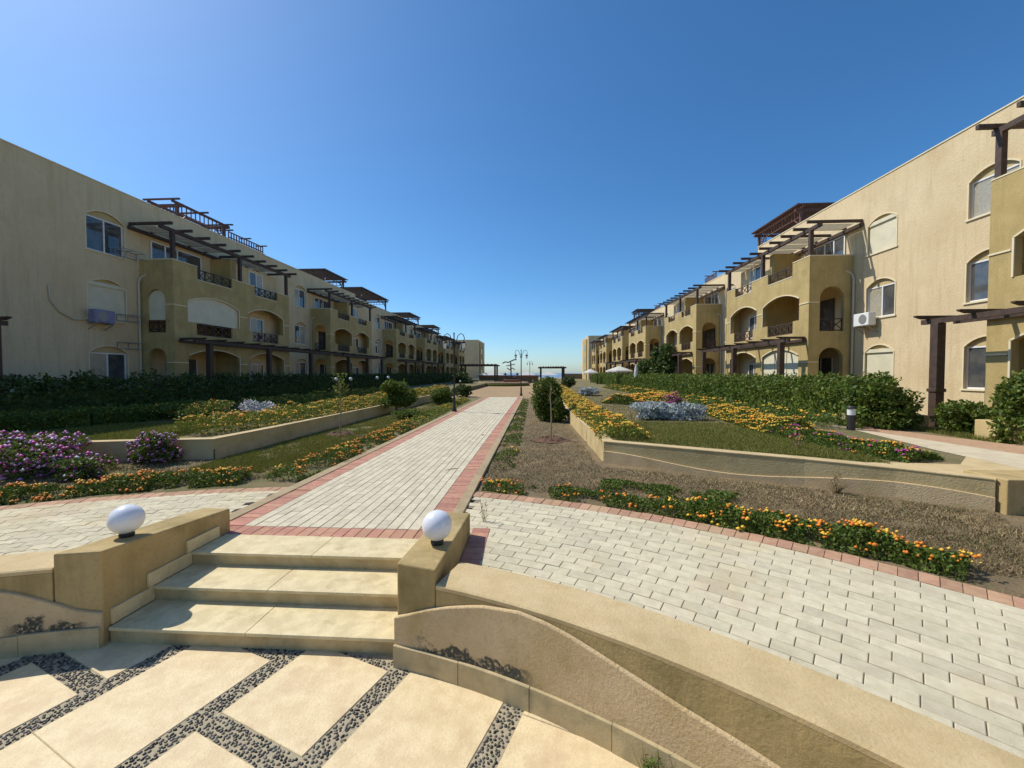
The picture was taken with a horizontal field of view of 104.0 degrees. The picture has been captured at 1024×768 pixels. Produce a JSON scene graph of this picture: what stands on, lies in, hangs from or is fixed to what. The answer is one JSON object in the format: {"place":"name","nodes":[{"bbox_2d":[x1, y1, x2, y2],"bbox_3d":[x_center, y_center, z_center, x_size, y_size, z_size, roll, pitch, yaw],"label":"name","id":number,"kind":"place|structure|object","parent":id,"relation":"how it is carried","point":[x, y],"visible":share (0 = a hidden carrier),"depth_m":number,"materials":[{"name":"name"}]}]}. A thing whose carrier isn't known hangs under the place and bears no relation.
{"place":"outdoors","nodes":[
{"label":"outdoors","id":0,"kind":"place"},
{"bbox_2d":[1,421,222,439],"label":"lawn grass","id":1,"kind":"structure","parent":0,"point":[115,431],"depth_m":11.01,"materials":[{"name":"green plant"}]},
{"bbox_2d":[0,487,286,554],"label":"ring pavement","id":2,"kind":"structure","parent":0,"point":[50,526],"depth_m":5.84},
{"bbox_2d":[0,432,389,490],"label":"dry grass","id":3,"kind":"structure","parent":0,"point":[110,470],"depth_m":8.53,"materials":[{"name":"plant"}]},
{"bbox_2d":[8,379,486,437],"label":"terrace ground","id":4,"kind":"structure","parent":0,"point":[475,385],"depth_m":13.10,"materials":[{"name":"green soil"}]},
{"bbox_2d":[0,316,11,392],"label":"pergola","id":5,"kind":"object","parent":4,"relation":"on","point":[2,322],"visible":0.61,"depth_m":12.50,"materials":[{"name":"brown wood"}]},
{"bbox_2d":[0,398,202,431],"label":"hedge","id":6,"kind":"object","parent":4,"relation":"on","point":[36,419],"visible":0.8,"depth_m":12.08,"materials":[{"name":"green plant"}]},
{"bbox_2d":[0,138,296,391],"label":"apartment block","id":7,"kind":"structure","parent":4,"relation":"on","point":[65,231],"depth_m":18.79,"materials":[{"name":"beige paint"}]},
{"bbox_2d":[47,285,114,330],"bbox_3d":[-18.272,-3.185,17.063,0.450,1.615,2.200,0,2,3],"label":"air conditioner","id":8,"kind":"object","parent":7,"relation":"attached to","point":[97,316],"visible":1,"depth_m":17.41,"materials":[{"name":"grey metal"}]},
{"bbox_2d":[84,210,126,259],"bbox_3d":[-18.481,-6.833,18.158,0.190,1.922,1.780,0,2,3],"label":"window","id":9,"kind":"structure","parent":7,"relation":"in","point":[103,233],"depth_m":18.14,"materials":[{"name":"white"}]},
{"bbox_2d":[86,278,128,323],"bbox_3d":[-18.481,-3.809,18.241,0.190,1.932,1.780,0,2,3],"label":"window","id":10,"kind":"structure","parent":7,"relation":"in","point":[102,294],"depth_m":18.27,"materials":[{"name":"white"}]},
{"bbox_2d":[88,345,128,387],"bbox_3d":[-18.481,-0.795,18.324,0.190,1.942,1.780,0,2,3],"label":"window","id":11,"kind":"structure","parent":7,"relation":"in","point":[105,360],"depth_m":18.39,"materials":[{"name":"white"}]},
{"bbox_2d":[150,240,201,279],"bbox_3d":[-18.189,-6.271,21.772,0.058,2.100,3.082,0,2,3],"label":"terrace door","id":12,"kind":"structure","parent":7,"relation":"in","point":[157,250],"depth_m":21.69,"materials":[{"name":"white glass"}]},
{"bbox_2d":[247,268,262,295],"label":"window","id":13,"kind":"structure","parent":7,"relation":"in","point":[255,279],"depth_m":26.52,"materials":[{"name":"white"}]},
{"bbox_2d":[248,314,263,340],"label":"window","id":14,"kind":"structure","parent":7,"relation":"in","point":[255,325],"depth_m":26.54,"materials":[{"name":"white"}]},
{"bbox_2d":[146,399,234,419],"bbox_3d":[-11.143,0.900,13.918,2.939,0.729,2.172,0,2,3],"label":"lantana bush","id":15,"kind":"object","parent":4,"relation":"on","point":[207,408],"visible":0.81,"depth_m":13.66,"materials":[{"name":"green plant"}]},
{"bbox_2d":[0,368,451,412],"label":"hedge","id":16,"kind":"object","parent":4,"relation":"on","point":[44,396],"visible":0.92,"depth_m":17.48,"materials":[{"name":"green plant"}]},
{"bbox_2d":[238,399,276,411],"bbox_3d":[-9.388,0.886,14.791,1.277,0.706,1.150,1,2,28],"label":"white flower patch","id":17,"kind":"object","parent":4,"relation":"on","point":[249,405],"visible":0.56,"depth_m":14.69,"materials":[{"name":"grey plant"}]},
{"bbox_2d":[179,338,344,383],"bbox_3d":[-15.432,-0.817,27.160,1.360,3.380,14.840,0,2,3],"label":"pergola","id":18,"kind":"object","parent":4,"relation":"on","point":[209,344],"visible":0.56,"depth_m":23.78,"materials":[{"name":"brown wood"}]},
{"bbox_2d":[164,384,446,436],"bbox_3d":[-7.129,0.666,23.389,2.257,0.700,26.713,0,2,4],"label":"yellow border","id":19,"kind":"object","parent":4,"relation":"on","point":[294,410],"visible":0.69,"depth_m":12.86,"materials":[{"name":"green plant"}]},
{"bbox_2d":[229,386,384,408],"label":"yellow border","id":20,"kind":"object","parent":4,"relation":"on","point":[314,396],"visible":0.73,"depth_m":21.60,"materials":[{"name":"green plant"}]},
{"bbox_2d":[265,255,376,381],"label":"apartment block","id":21,"kind":"structure","parent":4,"relation":"on","point":[325,314],"depth_m":35.13,"materials":[{"name":"beige paint"}]},
{"bbox_2d":[294,285,306,309],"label":"window","id":22,"kind":"structure","parent":21,"relation":"in","point":[299,293],"depth_m":33.23,"materials":[{"name":"white"}]},
{"bbox_2d":[294,321,307,345],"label":"window","id":23,"kind":"structure","parent":21,"relation":"in","point":[299,327],"depth_m":33.37,"materials":[{"name":"white glass"}]},
{"bbox_2d":[333,353,387,373],"bbox_3d":[-14.678,-1.163,39.732,1.360,3.380,9.640,0,2,3],"label":"pergola","id":24,"kind":"object","parent":4,"relation":"on","point":[348,356],"visible":0.45,"depth_m":39.76,"materials":[{"name":"brown wood"}]},
{"bbox_2d":[340,287,418,374],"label":"apartment block","id":25,"kind":"structure","parent":4,"relation":"on","point":[393,341],"depth_m":51.01,"materials":[{"name":"beige paint"}]},
{"bbox_2d":[391,312,440,373],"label":"apartment block","id":26,"kind":"structure","parent":4,"relation":"on","point":[426,348],"depth_m":66.51,"materials":[{"name":"beige paint"}]},
{"bbox_2d":[419,325,452,379],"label":"apartment block","id":27,"kind":"structure","parent":4,"relation":"on","point":[445,355],"depth_m":80.90,"materials":[{"name":"beige paint"}]},
{"bbox_2d":[448,340,466,374],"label":"apartment block","id":28,"kind":"structure","parent":4,"relation":"on","point":[459,356],"depth_m":94.67,"materials":[{"name":"beige paint"}]},
{"bbox_2d":[0,646,572,767],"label":"plaza base","id":29,"kind":"object","parent":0,"point":[350,732],"depth_m":2.88,"materials":[{"name":"grey gravel"}]},
{"bbox_2d":[0,645,522,767],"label":"pebbles","id":30,"kind":"object","parent":29,"relation":"on","point":[146,757],"visible":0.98,"depth_m":2.92,"materials":[{"name":"grey gravel"}]},
{"bbox_2d":[0,640,638,767],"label":"plaza slabs","id":31,"kind":"structure","parent":29,"relation":"on","point":[301,705],"depth_m":2.91,"materials":[{"name":"stone"}]},
{"bbox_2d":[0,549,103,658],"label":"garden wall","id":32,"kind":"structure","parent":31,"relation":"on","point":[36,619],"depth_m":3.58,"materials":[{"name":"paint"}]},
{"bbox_2d":[54,508,229,643],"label":"stair pier","id":33,"kind":"structure","parent":31,"relation":"on","point":[114,579],"depth_m":3.93,"materials":[{"name":"paint"}]},
{"bbox_2d":[106,504,145,537],"bbox_3d":[-3.935,1.396,4.083,0.290,0.325,0.290,0,2,3],"label":"globe lamp","id":34,"kind":"object","parent":33,"relation":"on","point":[125,521],"visible":1,"depth_m":4.01,"materials":[{"name":"white glass"}]},
{"bbox_2d":[108,534,417,654],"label":"stairs","id":35,"kind":"structure","parent":31,"relation":"on","point":[309,593],"depth_m":4.06,"materials":[{"name":"stone"}]},
{"bbox_2d":[397,513,469,614],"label":"stair pier","id":36,"kind":"structure","parent":31,"relation":"on","point":[424,566],"depth_m":3.46,"materials":[{"name":"paint"}]},
{"bbox_2d":[422,510,451,545],"bbox_3d":[-0.734,1.402,3.921,0.290,0.325,0.290,0,2,3],"label":"globe lamp","id":37,"kind":"object","parent":36,"relation":"on","point":[436,526],"visible":1,"depth_m":3.82,"materials":[{"name":"white glass"}]},
{"bbox_2d":[393,562,1023,767],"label":"garden wall","id":38,"kind":"structure","parent":31,"relation":"on","point":[617,678],"depth_m":2.57,"materials":[{"name":"paint"}]},
{"bbox_2d":[187,400,461,472],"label":"lawn grass","id":39,"kind":"structure","parent":0,"point":[242,460],"depth_m":10.82,"materials":[{"name":"plant"}]},
{"bbox_2d":[223,397,520,538],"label":"path","id":40,"kind":"structure","parent":0,"point":[375,494],"depth_m":7.17,"materials":[{"name":"beige"}]},
{"bbox_2d":[455,340,484,378],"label":"apartment block","id":41,"kind":"structure","parent":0,"point":[474,351],"depth_m":113.80,"materials":[{"name":"beige paint"}]},
{"bbox_2d":[0,378,1023,598],"bbox_3d":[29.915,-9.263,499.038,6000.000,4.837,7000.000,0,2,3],"label":"ground","id":42,"kind":"structure","parent":0,"point":[1011,585],"depth_m":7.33,"materials":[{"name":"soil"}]},
{"bbox_2d":[0,430,118,480],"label":"magenta bush","id":43,"kind":"object","parent":42,"relation":"on","point":[23,452],"visible":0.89,"depth_m":8.01,"materials":[{"name":"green plant"}]},
{"bbox_2d":[48,456,107,480],"bbox_3d":[-8.476,1.638,7.814,0.861,0.488,0.680,1,2,24],"label":"magenta bush","id":44,"kind":"object","parent":42,"relation":"on","point":[86,467],"visible":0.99,"depth_m":7.74,"materials":[{"name":"green plant"}]},
{"bbox_2d":[0,466,252,504],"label":"orange border","id":45,"kind":"object","parent":42,"relation":"on","point":[11,491],"visible":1,"depth_m":7.06,"materials":[{"name":"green plant"}]},
{"bbox_2d":[123,430,185,463],"bbox_3d":[-8.290,1.433,9.198,1.189,0.816,0.966,0,2,3],"label":"magenta bush","id":46,"kind":"object","parent":42,"relation":"on","point":[150,447],"visible":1,"depth_m":9.06,"materials":[{"name":"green plant"}]},
{"bbox_2d":[6,395,431,462],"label":"garden wall","id":47,"kind":"structure","parent":42,"relation":"on","point":[215,448],"depth_m":10.66,"materials":[{"name":"paint"}]},
{"bbox_2d":[321,373,358,436],"bbox_3d":[-5.759,0.668,13.384,1.309,2.110,1.254,0,2,3],"label":"young tree","id":48,"kind":"object","parent":42,"relation":"on","point":[347,432],"visible":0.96,"depth_m":13.38,"materials":[{"name":"green plant"}]},
{"bbox_2d":[264,419,419,481],"bbox_3d":[-4.158,1.589,11.698,1.087,0.391,8.294,0,2,3],"label":"orange border","id":49,"kind":"object","parent":42,"relation":"on","point":[379,436],"visible":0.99,"depth_m":9.58,"materials":[{"name":"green plant"}]},
{"bbox_2d":[230,397,523,520],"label":"path kerb","id":50,"kind":"structure","parent":42,"relation":"on","point":[465,500],"depth_m":7.93,"materials":[{"name":"red brick"}]},
{"bbox_2d":[443,333,465,411],"bbox_3d":[-3.066,-0.648,21.212,1.260,4.210,0.260,0,2,3],"label":"street lamp","id":51,"kind":"object","parent":50,"relation":"on","point":[463,342],"visible":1,"depth_m":21.16,"materials":[{"name":"grey metal"}]},
{"bbox_2d":[379,379,418,410],"bbox_3d":[-5.609,0.629,19.912,1.950,1.842,2.132,0,2,3],"label":"round tree","id":52,"kind":"object","parent":42,"relation":"on","point":[397,395],"visible":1,"depth_m":19.33,"materials":[{"name":"green plant"}]},
{"bbox_2d":[390,408,422,418],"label":"bush","id":53,"kind":"object","parent":42,"relation":"on","point":[404,413],"visible":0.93,"depth_m":17.71,"materials":[{"name":"green plant"}]},
{"bbox_2d":[400,397,469,424],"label":"yellow border","id":54,"kind":"object","parent":42,"relation":"on","point":[435,411],"visible":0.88,"depth_m":19.85,"materials":[{"name":"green plant"}]},
{"bbox_2d":[430,386,452,404],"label":"bush","id":55,"kind":"object","parent":42,"relation":"on","point":[442,396],"visible":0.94,"depth_m":25.49,"materials":[{"name":"green plant"}]},
{"bbox_2d":[448,371,474,383],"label":"bush","id":56,"kind":"object","parent":42,"relation":"on","point":[463,377],"visible":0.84,"depth_m":61.43,"materials":[{"name":"green plant"}]},
{"bbox_2d":[478,381,529,385],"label":"fountain basin","id":57,"kind":"object","parent":42,"relation":"on","point":[495,383],"visible":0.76,"depth_m":62.46,"materials":[{"name":"beige stone"}]},
{"bbox_2d":[477,375,539,382],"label":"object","id":58,"kind":"object","parent":42,"relation":"on","point":[527,378],"visible":0.75,"depth_m":84.02,"materials":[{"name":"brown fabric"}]},
{"bbox_2d":[493,399,528,468],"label":"green border","id":59,"kind":"object","parent":42,"relation":"on","point":[515,427],"visible":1,"depth_m":12.41,"materials":[{"name":"green plant"}]},
{"bbox_2d":[529,376,562,420],"bbox_3d":[1.564,0.612,17.436,1.674,2.042,1.389,0,2,3],"label":"column shrub","id":60,"kind":"object","parent":42,"relation":"on","point":[540,398],"visible":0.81,"depth_m":17.12,"materials":[{"name":"green plant"}]},
{"bbox_2d":[531,382,571,442],"bbox_3d":[1.203,0.839,12.370,1.309,1.825,1.254,0,2,3],"label":"young tree","id":61,"kind":"object","parent":42,"relation":"on","point":[551,438],"visible":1,"depth_m":12.33,"materials":[{"name":"beige plant"}]},
{"bbox_2d":[550,395,569,421],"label":"column shrub","id":62,"kind":"object","parent":42,"relation":"on","point":[560,413],"visible":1,"depth_m":16.77,"materials":[{"name":"green plant"}]},
{"bbox_2d":[480,477,698,520],"bbox_3d":[1.123,1.800,6.600,3.633,0.246,0.721,1,2,25],"label":"orange border","id":63,"kind":"object","parent":42,"relation":"on","point":[631,500],"visible":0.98,"depth_m":6.32,"materials":[{"name":"green plant"}]},
{"bbox_2d":[598,478,740,506],"bbox_3d":[2.681,1.840,6.914,2.343,0.155,0.958,1,2,23],"label":"green border","id":64,"kind":"object","parent":42,"relation":"on","point":[664,489],"visible":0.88,"depth_m":6.88,"materials":[{"name":"green plant"}]},
{"bbox_2d":[562,400,995,511],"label":"garden wall","id":65,"kind":"structure","parent":42,"relation":"on","point":[955,489],"depth_m":7.38,"materials":[{"name":"paint"}]},
{"bbox_2d":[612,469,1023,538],"bbox_3d":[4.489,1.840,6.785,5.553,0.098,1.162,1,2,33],"label":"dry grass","id":66,"kind":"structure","parent":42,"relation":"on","point":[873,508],"depth_m":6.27,"materials":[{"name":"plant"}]},
{"bbox_2d":[681,496,982,581],"bbox_3d":[3.713,1.789,5.028,2.985,0.362,0.822,1,2,39],"label":"orange border","id":67,"kind":"object","parent":42,"relation":"on","point":[845,534],"visible":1,"depth_m":4.76,"materials":[{"name":"green plant"}]},
{"bbox_2d":[963,470,1023,514],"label":"wall end block","id":68,"kind":"structure","parent":42,"relation":"on","point":[1009,492],"depth_m":5.89,"materials":[{"name":"paint"}]},
{"bbox_2d":[0,0,1023,372],"label":"sky","id":69,"kind":"structure","parent":0,"point":[533,176],"materials":[{"name":"blue"}]},
{"bbox_2d":[573,389,730,423],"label":"dry grass","id":70,"kind":"structure","parent":0,"point":[630,418],"depth_m":15.78,"materials":[{"name":"plant"}]},
{"bbox_2d":[464,492,1023,758],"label":"ring pavement","id":71,"kind":"structure","parent":0,"point":[950,653],"depth_m":3.64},
{"bbox_2d":[459,528,489,564],"bbox_3d":[-0.431,1.927,4.764,0.225,0.031,1.030,0,2,3],"label":"paving edge","id":72,"kind":"object","parent":71,"relation":"on","point":[474,548],"visible":0.88,"depth_m":4.71,"materials":[{"name":"red brick"}]},
{"bbox_2d":[551,378,1023,463],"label":"terrace ground","id":73,"kind":"structure","parent":0,"point":[951,458],"depth_m":10.99,"materials":[{"name":"plant"}]},
{"bbox_2d":[582,336,600,379],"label":"apartment block","id":74,"kind":"structure","parent":73,"relation":"on","point":[586,354],"depth_m":99.63,"materials":[{"name":"beige paint"}]},
{"bbox_2d":[590,334,608,372],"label":"apartment block","id":75,"kind":"structure","parent":73,"relation":"on","point":[594,361],"depth_m":89.70,"materials":[{"name":"beige paint"}]},
{"bbox_2d":[559,385,652,439],"bbox_3d":[3.773,0.666,25.741,1.811,0.581,32.566,0,2,3],"label":"yellow border","id":76,"kind":"object","parent":73,"relation":"on","point":[581,405],"visible":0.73,"depth_m":11.93,"materials":[{"name":"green plant"}]},
{"bbox_2d":[598,333,616,372],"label":"apartment block","id":77,"kind":"structure","parent":73,"relation":"on","point":[605,355],"depth_m":77.72,"materials":[{"name":"beige paint"}]},
{"bbox_2d":[609,309,654,373],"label":"apartment block","id":78,"kind":"structure","parent":73,"relation":"on","point":[620,347],"depth_m":63.06,"materials":[{"name":"beige paint"}]},
{"bbox_2d":[601,391,685,404],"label":"yellow border","id":79,"kind":"object","parent":73,"relation":"on","point":[642,397],"visible":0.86,"depth_m":20.80,"materials":[{"name":"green plant"}]},
{"bbox_2d":[625,303,673,373],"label":"apartment block","id":80,"kind":"structure","parent":73,"relation":"on","point":[647,336],"depth_m":49.09,"materials":[{"name":"beige paint"}]},
{"bbox_2d":[648,343,676,374],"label":"climbing shrub","id":81,"kind":"object","parent":73,"relation":"on","point":[661,360],"visible":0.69,"depth_m":36.35,"materials":[{"name":"green plant"}]},
{"bbox_2d":[629,400,707,420],"bbox_3d":[5.432,0.922,14.069,2.728,0.722,1.371,0,2,3],"label":"silver bush","id":82,"kind":"object","parent":73,"relation":"on","point":[646,409],"visible":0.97,"depth_m":13.73,"materials":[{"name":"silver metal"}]},
{"bbox_2d":[659,264,756,376],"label":"apartment block","id":83,"kind":"structure","parent":73,"relation":"on","point":[695,322],"depth_m":33.29,"materials":[{"name":"beige paint"}]},
{"bbox_2d":[591,371,865,420],"bbox_3d":[13.132,-0.405,42.108,2.640,1.886,58.651,0,2,3],"label":"hedge","id":84,"kind":"object","parent":73,"relation":"on","point":[805,392],"visible":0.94,"depth_m":17.92,"materials":[{"name":"green plant"}]},
{"bbox_2d":[602,383,865,428],"bbox_3d":[10.131,0.607,27.948,2.241,0.584,33.245,0,2,3],"label":"yellow border","id":85,"kind":"object","parent":73,"relation":"on","point":[780,411],"visible":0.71,"depth_m":15.26,"materials":[{"name":"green plant"}]},
{"bbox_2d":[595,421,889,463],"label":"lawn grass","id":86,"kind":"structure","parent":73,"relation":"on","point":[719,441],"depth_m":9.48,"materials":[{"name":"green plant"}]},
{"bbox_2d":[697,336,805,376],"bbox_3d":[13.782,-0.737,24.258,1.310,3.380,10.140,0,2,3],"label":"pergola","id":87,"kind":"object","parent":73,"relation":"on","point":[780,342],"visible":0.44,"depth_m":22.12,"materials":[{"name":"brown wood"}]},
{"bbox_2d":[704,403,824,433],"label":"yellow border","id":88,"kind":"object","parent":73,"relation":"on","point":[753,418],"visible":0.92,"depth_m":12.12,"materials":[{"name":"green plant"}]},
{"bbox_2d":[846,406,856,429],"bbox_3d":[9.646,0.960,11.374,0.230,0.680,0.230,0,2,3],"label":"bollard light","id":89,"kind":"object","parent":73,"relation":"on","point":[851,418],"visible":1,"depth_m":11.30,"materials":[{"name":"grey metal"}]},
{"bbox_2d":[768,424,950,462],"bbox_3d":[7.314,1.234,8.868,1.283,0.369,3.443,0,2,-6],"label":"mixed border","id":90,"kind":"object","parent":73,"relation":"on","point":[885,449],"visible":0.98,"depth_m":8.21,"materials":[{"name":"green plant"}]},
{"bbox_2d":[718,95,1023,414],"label":"apartment block","id":91,"kind":"structure","parent":73,"relation":"on","point":[897,249],"depth_m":17.14,"materials":[{"name":"beige paint"}]},
{"bbox_2d":[818,358,832,387],"bbox_3d":[16.260,-0.275,21.091,0.058,2.150,1.740,0,2,3],"label":"glass door","id":92,"kind":"structure","parent":91,"relation":"in","point":[825,364],"depth_m":20.72,"materials":[{"name":"black glass"}]},
{"bbox_2d":[806,235,845,256],"bbox_3d":[16.253,-6.244,20.803,0.058,2.100,2.787,0,2,3],"label":"terrace door","id":93,"kind":"structure","parent":91,"relation":"in","point":[835,246],"depth_m":20.24,"materials":[{"name":"white glass"}]},
{"bbox_2d":[820,298,834,329],"bbox_3d":[16.260,-3.274,21.009,0.058,2.150,1.740,0,2,3],"label":"glass door","id":94,"kind":"structure","parent":91,"relation":"in","point":[827,305],"depth_m":20.58,"materials":[{"name":"brown glass"}]},
{"bbox_2d":[853,312,876,332],"bbox_3d":[15.872,-2.738,17.964,0.450,0.873,0.840,0,2,3],"label":"air conditioner","id":95,"kind":"object","parent":91,"relation":"attached to","point":[867,319],"visible":1,"depth_m":17.75,"materials":[{"name":"white paint"}]},
{"bbox_2d":[863,344,894,376],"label":"window","id":96,"kind":"structure","parent":91,"relation":"in","point":[880,357],"depth_m":17.56,"materials":[{"name":"white"}]},
{"bbox_2d":[865,277,895,318],"bbox_3d":[16.125,-3.753,17.470,0.190,1.762,1.620,0,2,3],"label":"window","id":97,"kind":"structure","parent":91,"relation":"in","point":[882,293],"depth_m":17.46,"materials":[{"name":"white"}]},
{"bbox_2d":[865,212,897,257],"bbox_3d":[16.125,-6.562,17.393,0.190,1.642,1.620,0,2,3],"label":"window","id":98,"kind":"structure","parent":91,"relation":"in","point":[884,231],"depth_m":17.39,"materials":[{"name":"white"}]},
{"bbox_2d":[959,335,985,390],"bbox_3d":[15.871,-0.697,13.310,0.190,1.882,1.620,0,2,3],"label":"window","id":99,"kind":"structure","parent":91,"relation":"in","point":[976,350],"depth_m":13.78,"materials":[{"name":"white"}]},
{"bbox_2d":[962,248,988,304],"bbox_3d":[15.871,-3.636,13.229,0.190,1.762,1.620,0,2,3],"label":"window","id":100,"kind":"structure","parent":91,"relation":"in","point":[979,266],"depth_m":13.70,"materials":[{"name":"white"}]},
{"bbox_2d":[964,158,1021,222],"bbox_3d":[15.871,-6.445,13.152,0.190,1.642,1.620,0,2,3],"label":"window","id":101,"kind":"structure","parent":91,"relation":"in","point":[981,186],"depth_m":13.55,"materials":[{"name":"white"}]},
{"bbox_2d":[833,370,925,429],"bbox_3d":[11.079,0.462,12.044,1.992,1.777,2.014,1,2,26],"label":"bush","id":102,"kind":"object","parent":73,"relation":"on","point":[883,401],"visible":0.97,"depth_m":11.53,"materials":[{"name":"green plant"}]},
{"bbox_2d":[835,426,1023,468],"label":"walkway","id":103,"kind":"structure","parent":73,"relation":"on","point":[1006,454],"depth_m":8.80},
{"bbox_2d":[907,424,1009,442],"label":"lawn grass","id":104,"kind":"structure","parent":73,"relation":"on","point":[941,430],"depth_m":10.39,"materials":[{"name":"plant"}]},
{"bbox_2d":[929,399,998,433],"bbox_3d":[12.083,0.878,10.482,1.285,0.972,1.648,-1,2,-33],"label":"bush","id":105,"kind":"object","parent":73,"relation":"on","point":[954,416],"visible":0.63,"depth_m":10.43,"materials":[{"name":"green plant"}]},
{"bbox_2d":[913,301,1023,426],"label":"pergola","id":106,"kind":"object","parent":73,"relation":"on","point":[935,390],"visible":0.89,"depth_m":11.97,"materials":[{"name":"brown wood"}]},
{"bbox_2d":[975,100,1023,406],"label":"apartment block","id":107,"kind":"structure","parent":73,"relation":"on","point":[1004,354],"depth_m":11.17,"materials":[{"name":"beige paint"}]},
{"bbox_2d":[975,419,1023,444],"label":"planter box","id":108,"kind":"object","parent":73,"relation":"on","point":[981,426],"visible":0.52,"depth_m":9.71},
{"bbox_2d":[986,369,1023,443],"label":"hedge","id":109,"kind":"object","parent":73,"relation":"on","point":[1009,396],"visible":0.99,"depth_m":9.19,"materials":[{"name":"green plant"}]},
{"bbox_2d":[867,457,1023,472],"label":"pavement","id":110,"kind":"structure","parent":0,"point":[968,463],"depth_m":6.98,"materials":[{"name":"beige concrete"}]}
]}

